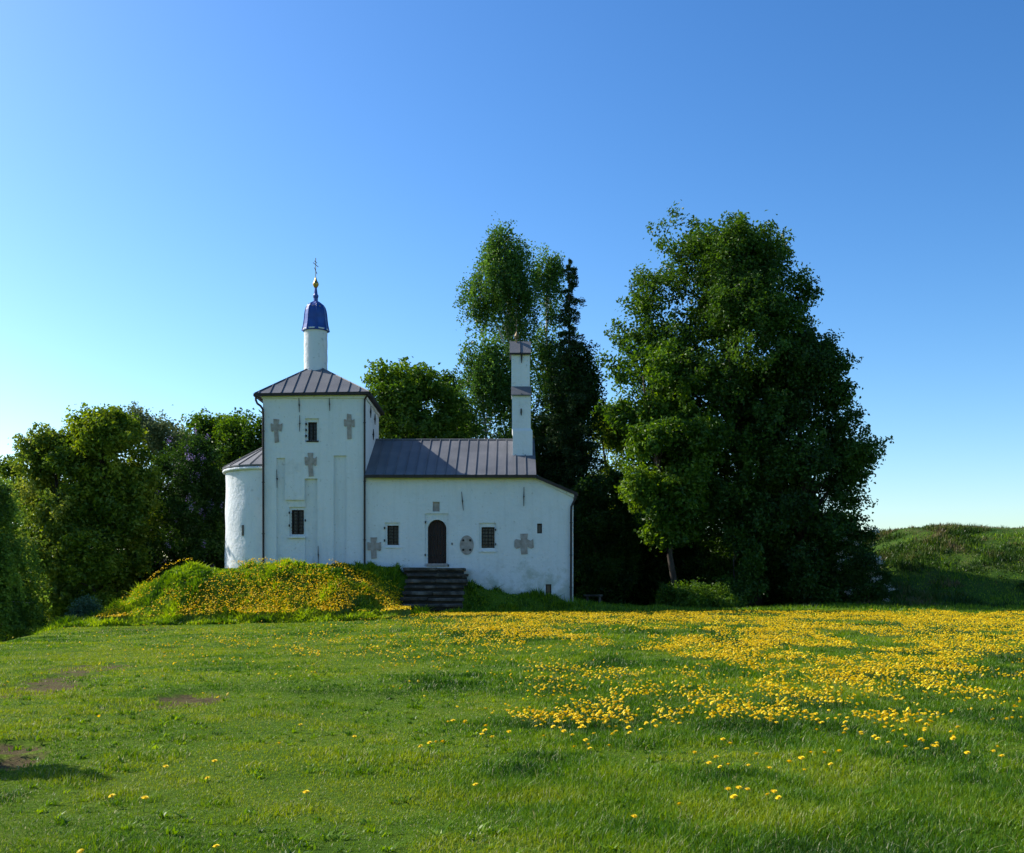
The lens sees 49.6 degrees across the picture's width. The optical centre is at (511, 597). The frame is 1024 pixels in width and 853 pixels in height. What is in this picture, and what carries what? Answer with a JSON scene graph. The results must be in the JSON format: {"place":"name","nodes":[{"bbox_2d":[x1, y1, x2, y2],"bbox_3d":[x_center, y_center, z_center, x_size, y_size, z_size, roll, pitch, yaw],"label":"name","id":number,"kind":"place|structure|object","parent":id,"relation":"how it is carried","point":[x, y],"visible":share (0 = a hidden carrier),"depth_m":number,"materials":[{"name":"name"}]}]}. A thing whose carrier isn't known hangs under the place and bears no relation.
{"place":"outdoors","nodes":[
{"label":"outdoors","id":0,"kind":"place"},
{"bbox_2d":[0,527,1023,852],"bbox_3d":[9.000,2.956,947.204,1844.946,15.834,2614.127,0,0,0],"label":"ground","id":1,"kind":"structure","parent":0,"point":[14,759],"depth_m":10.85,"materials":[{"name":"green plant"}]},
{"bbox_2d":[0,454,45,641],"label":"aspen tree","id":2,"kind":"object","parent":1,"relation":"on","point":[8,473],"visible":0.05,"depth_m":61.17,"materials":[{"name":"green plant"}]},
{"bbox_2d":[0,470,52,641],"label":"hanging birch tree","id":3,"kind":"object","parent":1,"relation":"on","point":[16,611],"visible":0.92,"depth_m":48.46,"materials":[{"name":"green plant"}]},
{"bbox_2d":[6,579,52,638],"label":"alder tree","id":4,"kind":"object","parent":1,"relation":"on","point":[46,622],"visible":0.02,"depth_m":61.02,"materials":[{"name":"green plant"}]},
{"bbox_2d":[7,422,112,624],"bbox_3d":[-23.358,-2.862,56.863,5.975,12.154,5.812,0,0,0],"label":"olive maple tree","id":5,"kind":"object","parent":1,"relation":"on","point":[35,447],"visible":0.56,"depth_m":55.89,"materials":[{"name":"green plant"}]},
{"bbox_2d":[60,590,104,618],"bbox_3d":[-18.331,0.905,47.538,2.076,2.444,2.105,0,0,44],"label":"juniper bush","id":6,"kind":"object","parent":1,"relation":"on","point":[88,605],"visible":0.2,"depth_m":47.19,"materials":[{"name":"green plant"}]},
{"bbox_2d":[38,402,167,609],"bbox_3d":[-20.850,-3.900,57.098,6.287,12.386,5.791,0,0,0],"label":"green maple tree","id":7,"kind":"object","parent":1,"relation":"on","point":[113,430],"visible":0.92,"depth_m":55.92,"materials":[{"name":"green plant"}]},
{"bbox_2d":[112,575,144,592],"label":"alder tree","id":8,"kind":"object","parent":1,"relation":"on","point":[139,580],"depth_m":59.98,"materials":[{"name":"green plant"}]},
{"bbox_2d":[141,795,148,811],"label":"dandelion","id":9,"kind":"object","parent":1,"relation":"on","point":[144,797],"visible":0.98,"depth_m":7.66,"materials":[{"name":"yellow plant"}]},
{"bbox_2d":[135,549,169,587],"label":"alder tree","id":10,"kind":"object","parent":1,"relation":"on","point":[151,575],"visible":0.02,"depth_m":61.23,"materials":[{"name":"green plant"}]},
{"bbox_2d":[112,400,198,579],"bbox_3d":[-20.345,-2.985,64.061,5.895,16.267,5.296,0,0,23],"label":"feathery willow tree","id":11,"kind":"object","parent":1,"relation":"on","point":[159,429],"visible":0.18,"depth_m":62.80,"materials":[{"name":"green plant"}]},
{"bbox_2d":[128,429,226,576],"bbox_3d":[-17.497,-3.681,60.053,6.446,11.084,6.304,0,0,0],"label":"lilac bush","id":12,"kind":"object","parent":1,"relation":"on","point":[188,464],"visible":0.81,"depth_m":58.96,"materials":[{"name":"green plant"}]},
{"bbox_2d":[182,505,224,568],"bbox_3d":[-15.850,-1.897,59.358,3.719,6.198,3.179,0,0,0],"label":"shade bush","id":13,"kind":"object","parent":1,"relation":"on","point":[219,527],"visible":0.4,"depth_m":58.71,"materials":[{"name":"green plant"}]},
{"bbox_2d":[172,404,252,560],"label":"oak tree","id":14,"kind":"object","parent":1,"relation":"on","point":[217,427],"visible":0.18,"depth_m":66.53,"materials":[{"name":"green plant"}]},
{"bbox_2d":[215,407,261,503],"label":"hazel tree","id":15,"kind":"object","parent":1,"relation":"on","point":[250,440],"visible":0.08,"depth_m":65.19,"materials":[{"name":"green plant"}]},
{"bbox_2d":[23,556,466,636],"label":"mound grass","id":16,"kind":"structure","parent":1,"relation":"on","point":[301,614],"depth_m":46.11,"materials":[{"name":"green plant"}]},
{"bbox_2d":[303,790,308,804],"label":"dandelion","id":17,"kind":"object","parent":1,"relation":"on","point":[305,791],"visible":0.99,"depth_m":7.88,"materials":[{"name":"yellow plant"}]},
{"bbox_2d":[222,258,577,601],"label":"church","id":18,"kind":"structure","parent":1,"relation":"on","point":[324,474],"depth_m":50.00,"materials":[{"name":"white paint"}]},
{"bbox_2d":[291,510,303,533],"bbox_3d":[-9.692,-3.394,50.225,0.578,1.136,0.270,0,0,0],"label":"window","id":19,"kind":"structure","parent":18,"relation":"in","point":[297,520],"depth_m":50.20,"materials":[{"name":"metal"}]},
{"bbox_2d":[308,423,316,439],"bbox_3d":[-9.010,-7.490,50.205,0.444,0.867,0.230,0,0,0],"label":"window","id":20,"kind":"structure","parent":18,"relation":"in","point":[312,427],"depth_m":50.23,"materials":[{"name":"metal"}]},
{"bbox_2d":[387,526,398,544],"bbox_3d":[-5.373,-2.792,50.205,0.555,0.917,0.230,0,0,0],"label":"window","id":21,"kind":"structure","parent":18,"relation":"in","point":[393,531],"depth_m":50.30,"materials":[{"name":"metal"}]},
{"bbox_2d":[428,520,445,562],"bbox_3d":[-3.385,-2.510,50.284,0.859,1.981,0.151,0,0,0],"label":"door","id":22,"kind":"structure","parent":18,"relation":"in","point":[434,535],"depth_m":50.31,"materials":[{"name":"brown wood"}]},
{"bbox_2d":[482,527,494,547],"bbox_3d":[-1.081,-2.690,50.205,0.632,0.982,0.230,0,0,0],"label":"window","id":23,"kind":"structure","parent":18,"relation":"in","point":[488,533],"depth_m":50.30,"materials":[{"name":"metal"}]},
{"bbox_2d":[537,524,541,532],"bbox_3d":[1.244,-3.098,50.230,0.259,0.490,0.060,0,0,0],"label":"window","id":24,"kind":"structure","parent":18,"relation":"in","point":[539,526],"depth_m":50.22,"materials":[{"name":"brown wood"}]},
{"bbox_2d":[546,584,550,594],"bbox_3d":[1.648,-0.258,50.230,0.298,0.694,0.060,0,0,0],"label":"window","id":25,"kind":"structure","parent":18,"relation":"in","point":[548,586],"depth_m":50.22,"materials":[{"name":"grey wood"}]},
{"bbox_2d":[360,356,472,438],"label":"round maple tree","id":26,"kind":"object","parent":1,"relation":"on","point":[399,394],"visible":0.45,"depth_m":59.30,"materials":[{"name":"green plant"}]},
{"bbox_2d":[400,567,468,612],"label":"stone steps","id":27,"kind":"structure","parent":1,"relation":"on","point":[438,589],"depth_m":48.15,"materials":[{"name":"grey stone"}]},
{"bbox_2d":[432,362,489,437],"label":"ash tree","id":28,"kind":"object","parent":1,"relation":"on","point":[450,376],"visible":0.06,"depth_m":65.94,"materials":[{"name":"green plant"}]},
{"bbox_2d":[352,560,592,615],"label":"wall weeds","id":29,"kind":"object","parent":1,"relation":"on","point":[554,602],"depth_m":48.75,"materials":[{"name":"green plant"}]},
{"bbox_2d":[449,325,533,438],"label":"young birch tree","id":30,"kind":"object","parent":1,"relation":"on","point":[489,389],"visible":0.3,"depth_m":62.35,"materials":[{"name":"green plant"}]},
{"bbox_2d":[452,215,560,480],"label":"birch tree","id":31,"kind":"object","parent":1,"relation":"on","point":[509,288],"visible":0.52,"depth_m":65.22,"materials":[{"name":"green plant"}]},
{"bbox_2d":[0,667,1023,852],"bbox_3d":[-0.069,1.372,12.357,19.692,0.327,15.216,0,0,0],"label":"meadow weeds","id":32,"kind":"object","parent":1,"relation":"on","point":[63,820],"visible":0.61,"depth_m":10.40,"materials":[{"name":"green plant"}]},
{"bbox_2d":[4,557,1023,852],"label":"dandelion carpet","id":33,"kind":"object","parent":1,"relation":"on","point":[756,651],"visible":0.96,"depth_m":27.44,"materials":[{"name":"yellow plant"}]},
{"bbox_2d":[530,241,590,478],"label":"second birch tree","id":34,"kind":"object","parent":1,"relation":"on","point":[552,273],"visible":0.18,"depth_m":67.21,"materials":[{"name":"green plant"}]},
{"bbox_2d":[533,258,610,596],"bbox_3d":[3.178,-9.362,64.856,5.193,20.769,5.758,0,0,0],"label":"spruce tree","id":35,"kind":"object","parent":1,"relation":"on","point":[575,346],"visible":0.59,"depth_m":64.11,"materials":[{"name":"green plant"}]},
{"bbox_2d":[540,340,610,583],"bbox_3d":[3.597,-7.103,65.691,4.762,16.354,4.822,0,0,0],"label":"dark birch tree","id":36,"kind":"object","parent":1,"relation":"on","point":[593,393],"visible":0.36,"depth_m":64.56,"materials":[{"name":"green plant"}]},
{"bbox_2d":[583,595,602,603],"bbox_3d":[3.873,0.253,53.025,0.897,0.750,0.450,0,0,0],"label":"stone bench","id":37,"kind":"object","parent":1,"relation":"on","point":[587,598],"visible":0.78,"depth_m":52.85,"materials":[{"name":"grey stone"}]},
{"bbox_2d":[573,563,651,605],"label":"alder bush","id":38,"kind":"object","parent":1,"relation":"on","point":[632,595],"visible":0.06,"depth_m":65.09,"materials":[{"name":"green plant"}]},
{"bbox_2d":[587,399,646,544],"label":"willow tree","id":39,"kind":"object","parent":1,"relation":"on","point":[613,443],"visible":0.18,"depth_m":70.21,"materials":[{"name":"green plant"}]},
{"bbox_2d":[633,549,680,605],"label":"alder bush","id":40,"kind":"object","parent":1,"relation":"on","point":[647,600],"visible":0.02,"depth_m":65.73,"materials":[{"name":"green plant"}]},
{"bbox_2d":[590,329,731,588],"bbox_3d":[7.516,-6.192,56.065,7.050,14.302,6.142,0,0,0],"label":"maple tree","id":41,"kind":"object","parent":1,"relation":"on","point":[669,499],"visible":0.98,"depth_m":55.06,"materials":[{"name":"green plant"}]},
{"bbox_2d":[625,511,738,605],"bbox_3d":[10.092,-2.079,64.299,7.850,6.859,6.873,0,0,43],"label":"elder bush","id":42,"kind":"object","parent":1,"relation":"on","point":[687,569],"visible":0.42,"depth_m":62.84,"materials":[{"name":"green plant"}]},
{"bbox_2d":[653,577,750,609],"bbox_3d":[9.127,0.222,52.862,4.656,2.378,3.178,0,0,0],"label":"shrub","id":43,"kind":"object","parent":1,"relation":"on","point":[702,595],"visible":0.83,"depth_m":52.52,"materials":[{"name":"green plant"}]},
{"bbox_2d":[603,199,825,607],"bbox_3d":[11.065,-9.853,58.857,12.300,21.639,10.704,0,0,0],"label":"linden tree","id":44,"kind":"object","parent":1,"relation":"on","point":[738,267],"visible":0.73,"depth_m":56.85,"materials":[{"name":"green plant"}]},
{"bbox_2d":[730,794,737,801],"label":"dandelion","id":45,"kind":"object","parent":1,"relation":"on","point":[734,796],"visible":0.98,"depth_m":7.71,"materials":[{"name":"yellow plant"}]},
{"bbox_2d":[705,523,771,606],"bbox_3d":[11.023,-1.318,55.051,3.365,4.787,2.926,0,0,0],"label":"linden shrub","id":46,"kind":"object","parent":1,"relation":"on","point":[745,582],"visible":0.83,"depth_m":54.53,"materials":[{"name":"green plant"}]},
{"bbox_2d":[462,531,1023,615],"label":"shade grass","id":47,"kind":"structure","parent":1,"relation":"on","point":[789,607],"depth_m":50.95,"materials":[{"name":"green plant"}]},
{"bbox_2d":[718,315,893,604],"bbox_3d":[14.792,-6.677,57.199,8.688,15.176,7.591,0,0,0],"label":"elm tree","id":48,"kind":"object","parent":1,"relation":"on","point":[808,377],"visible":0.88,"depth_m":55.50,"materials":[{"name":"green plant"}]},
{"bbox_2d":[762,550,856,604],"bbox_3d":[16.375,-1.988,63.054,7.341,6.585,6.837,0,0,0],"label":"elder bush","id":49,"kind":"object","parent":1,"relation":"on","point":[772,594],"visible":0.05,"depth_m":62.08,"materials":[{"name":"green plant"}]},
{"bbox_2d":[830,525,897,602],"bbox_3d":[17.522,-1.441,55.348,3.287,4.463,2.921,0,0,0],"label":"hawthorn bush","id":50,"kind":"object","parent":1,"relation":"on","point":[862,562],"visible":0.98,"depth_m":54.99,"materials":[{"name":"green plant"}]},
{"bbox_2d":[763,522,1023,606],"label":"rampart grass","id":51,"kind":"structure","parent":1,"relation":"on","point":[902,589],"depth_m":60.12,"materials":[{"name":"green plant"}]},
{"bbox_2d":[0,0,1023,554],"label":"sky","id":52,"kind":"structure","parent":0,"point":[175,175],"materials":[{"name":"blue"}]}
]}

